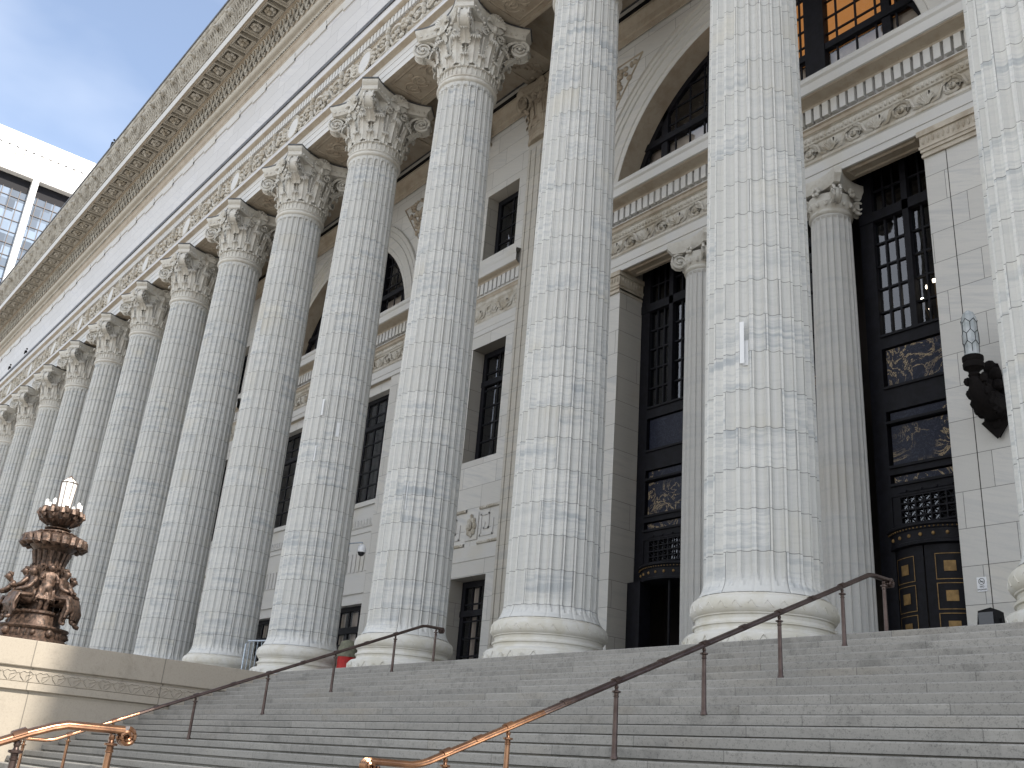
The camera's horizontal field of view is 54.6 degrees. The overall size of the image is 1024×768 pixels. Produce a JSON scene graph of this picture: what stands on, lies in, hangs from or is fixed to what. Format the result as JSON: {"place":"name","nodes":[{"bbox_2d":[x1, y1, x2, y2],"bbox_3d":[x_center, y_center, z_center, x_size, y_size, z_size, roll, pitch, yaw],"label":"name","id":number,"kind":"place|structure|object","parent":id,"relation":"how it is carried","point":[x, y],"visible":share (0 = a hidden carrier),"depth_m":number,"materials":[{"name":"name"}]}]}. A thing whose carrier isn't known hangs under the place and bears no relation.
{"place":"outdoors","nodes":[
{"label":"outdoors","id":0,"kind":"place"},
{"bbox_2d":[0,124,95,283],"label":"office tower","id":1,"kind":"structure","parent":0,"point":[40,182],"depth_m":286.64,"materials":[{"name":"white concrete"}]},
{"bbox_2d":[0,0,226,163],"label":"sky","id":2,"kind":"structure","parent":0,"point":[74,74],"materials":[{"name":"blue"}]},
{"label":"ground","id":3,"kind":"structure","parent":0,"visible":0},
{"bbox_2d":[0,636,277,761],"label":"side wall","id":4,"kind":"structure","parent":3,"relation":"on","point":[42,683],"depth_m":19.76,"materials":[{"name":"stone"}]},
{"bbox_2d":[0,476,87,644],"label":"bronze lamp","id":5,"kind":"object","parent":4,"relation":"on","point":[40,601],"visible":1,"depth_m":20.30,"materials":[{"name":"brown metal"}]},
{"bbox_2d":[0,622,1023,767],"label":"stairs","id":6,"kind":"structure","parent":3,"relation":"on","point":[946,697],"depth_m":10.75,"materials":[{"name":"stone"}]},
{"bbox_2d":[0,720,136,767],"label":"handrail","id":7,"kind":"object","parent":6,"relation":"on","point":[126,736],"visible":1,"depth_m":5.92,"materials":[{"name":"brown metal"}]},
{"bbox_2d":[16,625,444,767],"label":"handrail","id":8,"kind":"object","parent":6,"relation":"on","point":[113,721],"visible":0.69,"depth_m":16.14,"materials":[{"name":"brown metal"}]},
{"bbox_2d":[346,0,532,666],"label":"marble column","id":9,"kind":"structure","parent":6,"relation":"on","point":[470,47],"depth_m":24.70,"materials":[{"name":"white stone"}]},
{"bbox_2d":[482,0,621,657],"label":"marble column","id":10,"kind":"structure","parent":6,"relation":"on","point":[551,596],"depth_m":20.34,"materials":[{"name":"white stone"}]},
{"bbox_2d":[359,573,894,767],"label":"handrail","id":11,"kind":"object","parent":6,"relation":"on","point":[443,754],"visible":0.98,"depth_m":8.79,"materials":[{"name":"brown metal"}]},
{"bbox_2d":[682,0,839,644],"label":"marble column","id":12,"kind":"structure","parent":6,"relation":"on","point":[763,551],"depth_m":16.25,"materials":[{"name":"white stone"}]},
{"bbox_2d":[977,607,1004,624],"bbox_3d":[5.244,2.586,10.879,0.198,0.238,0.272,21,-27,-35],"label":"floodlight","id":13,"kind":"object","parent":6,"relation":"on","point":[990,615],"visible":0.53,"depth_m":10.82,"materials":[{"name":"black plastic"}]},
{"bbox_2d":[962,0,1023,622],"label":"marble column","id":14,"kind":"structure","parent":6,"relation":"on","point":[994,29],"depth_m":13.45,"materials":[{"name":"white stone"}]},
{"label":"platform","id":15,"kind":"structure","parent":3,"relation":"on","visible":0},
{"bbox_2d":[0,404,17,479],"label":"marble column","id":16,"kind":"structure","parent":15,"relation":"on","point":[8,418],"depth_m":64.41,"materials":[{"name":"white stone"}]},
{"bbox_2d":[0,385,40,544],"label":"marble column","id":17,"kind":"structure","parent":15,"relation":"on","point":[25,402],"depth_m":60.28,"materials":[{"name":"white stone"}]},
{"bbox_2d":[0,364,66,621],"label":"marble column","id":18,"kind":"structure","parent":15,"relation":"on","point":[49,383],"depth_m":55.75,"materials":[{"name":"white stone"}]},
{"bbox_2d":[1,340,96,621],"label":"marble column","id":19,"kind":"structure","parent":15,"relation":"on","point":[77,359],"depth_m":52.46,"materials":[{"name":"white stone"}]},
{"bbox_2d":[65,312,130,579],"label":"marble column","id":20,"kind":"structure","parent":15,"relation":"on","point":[108,334],"depth_m":48.96,"materials":[{"name":"white stone"}]},
{"bbox_2d":[60,280,170,647],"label":"marble column","id":21,"kind":"structure","parent":15,"relation":"on","point":[145,306],"depth_m":43.98,"materials":[{"name":"white stone"}]},
{"bbox_2d":[89,243,218,653],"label":"marble column","id":22,"kind":"structure","parent":15,"relation":"on","point":[188,272],"depth_m":39.91,"materials":[{"name":"white stone"}]},
{"bbox_2d":[133,198,276,660],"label":"marble column","id":23,"kind":"structure","parent":15,"relation":"on","point":[241,231],"depth_m":36.06,"materials":[{"name":"white stone"}]},
{"bbox_2d":[241,640,265,669],"bbox_3d":[-6.975,7.834,27.826,1.680,1.300,0.645,-9,-26,31],"label":"crowd barrier","id":24,"kind":"object","parent":15,"relation":"on","point":[252,651],"visible":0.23,"depth_m":28.23,"materials":[{"name":"metal"}]},
{"bbox_2d":[182,144,347,669],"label":"marble column","id":25,"kind":"structure","parent":15,"relation":"on","point":[303,182],"depth_m":32.25,"materials":[{"name":"white stone"}]},
{"bbox_2d":[250,77,434,672],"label":"marble column","id":26,"kind":"structure","parent":15,"relation":"on","point":[379,119],"depth_m":28.46,"materials":[{"name":"white stone"}]},
{"bbox_2d":[348,542,365,555],"bbox_3d":[-4.326,4.556,27.442,0.602,0.399,0.247,2,-22,7],"label":"dome camera","id":27,"kind":"object","parent":26,"relation":"attached to","point":[361,549],"visible":0.98,"depth_m":27.33,"materials":[{"name":"white plastic"}]},
{"bbox_2d":[336,640,356,667],"bbox_3d":[-4.236,7.155,25.410,0.540,1.180,0.540,21,-27,-35],"label":"litter bin","id":28,"kind":"object","parent":15,"relation":"on","point":[344,658],"visible":0.35,"depth_m":25.28,"materials":[{"name":"plastic"}]},
{"bbox_2d":[0,0,1022,661],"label":"government building","id":29,"kind":"structure","parent":15,"relation":"on","point":[240,96],"depth_m":28.45,"materials":[{"name":"stone"}]},
{"bbox_2d":[211,467,225,540],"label":"window","id":30,"kind":"structure","parent":29,"relation":"in","point":[225,467],"depth_m":42.83,"materials":[{"name":"brown metal"}]},
{"bbox_2d":[238,355,247,393],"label":"window","id":31,"kind":"structure","parent":29,"relation":"in","point":[245,360],"depth_m":45.12,"materials":[{"name":"black glass"}]},
{"bbox_2d":[254,620,269,661],"bbox_3d":[-8.696,9.756,35.038,0.210,2.830,2.560,21,-27,-35],"label":"window","id":32,"kind":"structure","parent":29,"relation":"in","point":[265,622],"depth_m":35.81,"materials":[{"name":"brown metal"}]},
{"bbox_2d":[274,432,301,527],"bbox_3d":[-8.190,3.615,37.514,0.210,3.750,2.560,21,-27,-35],"label":"window","id":33,"kind":"structure","parent":29,"relation":"in","point":[290,461],"depth_m":38.02,"materials":[{"name":"brown metal"}]},
{"bbox_2d":[336,606,360,649],"bbox_3d":[-5.174,8.399,30.954,0.210,2.830,2.560,21,-27,-35],"label":"window","id":34,"kind":"structure","parent":29,"relation":"in","point":[353,630],"depth_m":31.32,"materials":[{"name":"brown metal"}]},
{"bbox_2d":[305,254,404,354],"bbox_3d":[-5.776,-2.728,37.917,0.280,4.450,8.900,21,-27,-35],"label":"window","id":35,"kind":"structure","parent":29,"relation":"in","point":[386,297],"depth_m":36.71,"materials":[{"name":"black glass"}]},
{"bbox_2d":[355,394,388,503],"bbox_3d":[-4.669,2.259,33.430,0.210,3.750,2.560,21,-27,-35],"label":"window","id":36,"kind":"structure","parent":29,"relation":"in","point":[374,428],"depth_m":33.48,"materials":[{"name":"brown metal"}]},
{"bbox_2d":[456,579,484,659],"bbox_3d":[-0.915,6.700,26.151,0.210,3.040,1.520,21,-27,-35],"label":"window","id":37,"kind":"structure","parent":29,"relation":"in","point":[475,611],"depth_m":26.58,"materials":[{"name":"brown metal"}]},
{"bbox_2d":[475,346,504,459],"bbox_3d":[-0.438,0.577,28.596,0.140,3.500,1.520,21,-27,-35],"label":"window","id":38,"kind":"structure","parent":29,"relation":"in","point":[491,385],"depth_m":28.83,"materials":[{"name":"black glass"}]},
{"bbox_2d":[494,191,518,253],"bbox_3d":[0.015,-4.925,30.814,0.100,2.260,1.520,21,-27,-35],"label":"window","id":39,"kind":"structure","parent":29,"relation":"in","point":[507,209],"depth_m":31.10,"materials":[{"name":"black glass"}]},
{"bbox_2d":[625,262,685,648],"bbox_3d":[5.114,-0.277,18.773,2.011,11.400,12.099,9,-22,-10],"label":"portal door","id":40,"kind":"structure","parent":29,"relation":"attached to","point":[657,552],"depth_m":23.41,"materials":[{"name":"brown metal"}]},
{"bbox_2d":[625,580,670,648],"bbox_3d":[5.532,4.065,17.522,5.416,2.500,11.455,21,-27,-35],"label":"door leaf","id":41,"kind":"structure","parent":40,"relation":"in","point":[638,606],"depth_m":22.16,"materials":[{"name":"brown metal"}]},
{"bbox_2d":[667,227,706,644],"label":"ionic column","id":42,"kind":"structure","parent":29,"relation":"on","point":[689,258],"depth_m":21.75,"materials":[{"name":"stone"}]},
{"bbox_2d":[640,0,920,168],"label":"window","id":43,"kind":"structure","parent":29,"relation":"in","point":[823,26],"depth_m":23.07,"materials":[{"name":"black glass"}]},
{"bbox_2d":[807,221,817,435],"bbox_3d":[6.777,-0.503,17.874,2.497,11.400,9.584,8,-22,-9],"label":"portal door","id":44,"kind":"structure","parent":29,"relation":"attached to","point":[810,254],"depth_m":21.40,"materials":[{"name":"brown metal"}]},
{"bbox_2d":[805,166,878,633],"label":"ionic column","id":45,"kind":"structure","parent":29,"relation":"on","point":[834,194],"depth_m":19.03,"materials":[{"name":"stone"}]},
{"bbox_2d":[857,151,967,630],"bbox_3d":[7.716,-0.076,18.740,1.027,11.400,2.001,21,-27,-35],"label":"portal door","id":46,"kind":"structure","parent":29,"relation":"attached to","point":[916,497],"depth_m":18.64,"materials":[{"name":"brown metal"}]},
{"bbox_2d":[896,545,928,629],"bbox_3d":[6.922,4.113,17.317,0.134,2.470,1.003,7,-22,-7],"label":"door leaf","id":47,"kind":"structure","parent":46,"relation":"in","point":[916,551],"depth_m":17.28,"materials":[{"name":"brown metal"}]},
{"bbox_2d":[924,543,967,627],"bbox_3d":[7.527,3.880,16.615,1.003,2.470,0.134,-4,-23,20],"label":"door leaf","id":48,"kind":"structure","parent":46,"relation":"in","point":[946,606],"depth_m":16.86,"materials":[{"name":"brown metal"}]},
{"bbox_2d":[976,577,987,591],"bbox_3d":[7.444,3.172,15.727,0.014,0.230,0.156,21,-27,-35],"label":"no smoking sign","id":49,"kind":"object","parent":29,"relation":"attached to","point":[981,584],"visible":1,"depth_m":15.72,"materials":[{"name":"white metal"}]},
{"bbox_2d":[960,310,1007,438],"bbox_3d":[7.753,-0.162,16.359,0.918,2.110,0.490,21,-27,-35],"label":"wall lantern","id":50,"kind":"object","parent":29,"relation":"attached to","point":[985,393],"depth_m":16.16,"materials":[{"name":"black metal"}]}
]}

